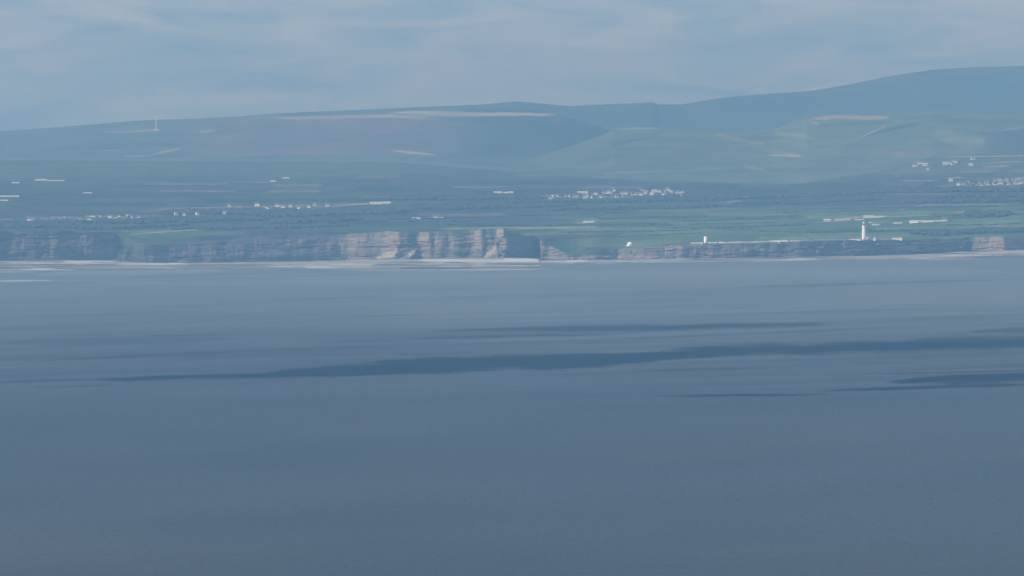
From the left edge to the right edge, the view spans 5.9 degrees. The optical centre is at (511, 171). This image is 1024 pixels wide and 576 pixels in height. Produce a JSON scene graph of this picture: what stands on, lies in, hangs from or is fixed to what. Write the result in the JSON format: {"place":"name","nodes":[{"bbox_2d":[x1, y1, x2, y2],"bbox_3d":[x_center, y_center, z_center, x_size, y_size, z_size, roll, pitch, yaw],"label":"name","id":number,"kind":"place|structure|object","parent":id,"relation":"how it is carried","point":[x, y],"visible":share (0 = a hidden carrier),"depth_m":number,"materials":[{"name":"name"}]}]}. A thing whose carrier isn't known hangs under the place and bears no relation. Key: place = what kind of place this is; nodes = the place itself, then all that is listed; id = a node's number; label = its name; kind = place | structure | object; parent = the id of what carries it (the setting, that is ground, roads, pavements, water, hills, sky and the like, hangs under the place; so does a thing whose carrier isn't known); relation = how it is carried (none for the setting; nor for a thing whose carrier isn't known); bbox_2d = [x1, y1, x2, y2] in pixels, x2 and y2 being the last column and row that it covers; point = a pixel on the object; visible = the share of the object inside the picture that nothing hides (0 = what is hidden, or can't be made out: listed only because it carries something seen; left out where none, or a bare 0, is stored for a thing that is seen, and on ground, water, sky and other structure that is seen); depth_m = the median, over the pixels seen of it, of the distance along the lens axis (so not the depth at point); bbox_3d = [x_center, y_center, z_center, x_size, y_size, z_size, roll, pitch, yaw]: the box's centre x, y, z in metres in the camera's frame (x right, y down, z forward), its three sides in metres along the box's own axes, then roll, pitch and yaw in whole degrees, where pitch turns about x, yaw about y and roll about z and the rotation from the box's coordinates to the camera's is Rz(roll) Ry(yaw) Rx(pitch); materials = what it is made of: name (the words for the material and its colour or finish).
{"place":"outdoors","nodes":[
{"label":"outdoors","id":0,"kind":"place"},
{"bbox_2d":[0,109,609,169],"bbox_3d":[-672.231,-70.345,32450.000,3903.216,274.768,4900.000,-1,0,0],"label":"moorland hill","id":1,"kind":"structure","parent":0,"point":[492,139],"depth_m":31957.99,"materials":[{"name":"green plant"}]},
{"bbox_2d":[0,258,1023,575],"bbox_3d":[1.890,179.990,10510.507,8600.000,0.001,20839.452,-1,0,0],"label":"sea","id":2,"kind":"structure","parent":0,"point":[758,418],"depth_m":7240.65,"materials":[{"name":"liquid"}]},
{"bbox_2d":[0,153,1023,256],"bbox_3d":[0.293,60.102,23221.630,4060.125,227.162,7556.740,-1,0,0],"label":"farmland","id":3,"kind":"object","parent":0,"point":[145,189],"visible":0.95,"depth_m":23545.84,"materials":[{"name":"green plant"}]},
{"bbox_2d":[0,195,18,196],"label":"long barn","id":4,"kind":"structure","parent":3,"relation":"on","point":[9,195],"depth_m":23685.90,"materials":[{"name":"white"}]},
{"bbox_2d":[0,185,1023,235],"bbox_3d":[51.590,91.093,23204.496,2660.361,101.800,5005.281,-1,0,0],"label":"woodland","id":5,"kind":"object","parent":3,"relation":"on","point":[253,213],"visible":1,"depth_m":22562.19,"materials":[{"name":"green plant"}]},
{"bbox_2d":[118,202,1019,237],"bbox_3d":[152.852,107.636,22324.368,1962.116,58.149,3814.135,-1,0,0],"label":"hedgerow","id":6,"kind":"object","parent":3,"relation":"on","point":[717,228],"visible":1,"depth_m":21514.90,"materials":[{"name":"green plant"}]},
{"bbox_2d":[728,240,776,242],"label":"boundary wall","id":7,"kind":"structure","parent":3,"relation":"on","point":[752,241],"depth_m":20316.03,"materials":[{"name":"grey stone"}]},
{"bbox_2d":[789,239,847,241],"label":"boundary wall","id":8,"kind":"structure","parent":3,"relation":"on","point":[817,240],"depth_m":20393.22,"materials":[{"name":"grey stone"}]},
{"bbox_2d":[835,218,850,220],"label":"long barn","id":9,"kind":"structure","parent":3,"relation":"on","point":[842,219],"depth_m":21705.40,"materials":[{"name":"grey stone"}]},
{"bbox_2d":[849,237,860,240],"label":"keepers cottage","id":10,"kind":"structure","parent":3,"relation":"on","point":[858,239],"depth_m":20466.81,"materials":[{"name":"paint"}]},
{"bbox_2d":[862,222,865,239],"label":"lighthouse","id":11,"kind":"object","parent":3,"relation":"on","point":[863,232],"visible":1,"depth_m":20488.74,"materials":[{"name":"paint"}]},
{"bbox_2d":[863,215,874,217],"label":"long barn","id":12,"kind":"structure","parent":3,"relation":"on","point":[868,216],"depth_m":21848.26,"materials":[{"name":"white"}]},
{"bbox_2d":[866,237,875,240],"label":"keepers cottage","id":13,"kind":"structure","parent":3,"relation":"on","point":[871,238],"depth_m":20502.29,"materials":[{"name":"white paint"}]},
{"bbox_2d":[919,220,933,222],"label":"long barn","id":14,"kind":"structure","parent":3,"relation":"on","point":[926,221],"depth_m":21107.49,"materials":[{"name":"white"}]},
{"bbox_2d":[0,228,1023,262],"bbox_3d":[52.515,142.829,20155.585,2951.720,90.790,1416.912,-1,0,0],"label":"sea cliff","id":15,"kind":"structure","parent":0,"point":[111,246],"depth_m":20242.28,"materials":[{"name":"grey stone"}]},
{"bbox_2d":[0,250,1023,270],"bbox_3d":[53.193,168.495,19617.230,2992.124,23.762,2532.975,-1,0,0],"label":"beach","id":16,"kind":"structure","parent":0,"point":[440,263],"depth_m":19682.62,"materials":[{"name":"beige sand"}]},
{"bbox_2d":[249,66,1023,130],"bbox_3d":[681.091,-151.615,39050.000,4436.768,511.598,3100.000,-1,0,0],"label":"hill","id":17,"kind":"structure","parent":0,"point":[985,89],"depth_m":39031.34,"materials":[{"name":"green plant"}]},
{"bbox_2d":[499,111,1023,183],"bbox_3d":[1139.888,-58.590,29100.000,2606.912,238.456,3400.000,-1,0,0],"label":"pasture hill","id":18,"kind":"structure","parent":0,"point":[808,149],"depth_m":28516.74,"materials":[{"name":"green plant"}]}
]}

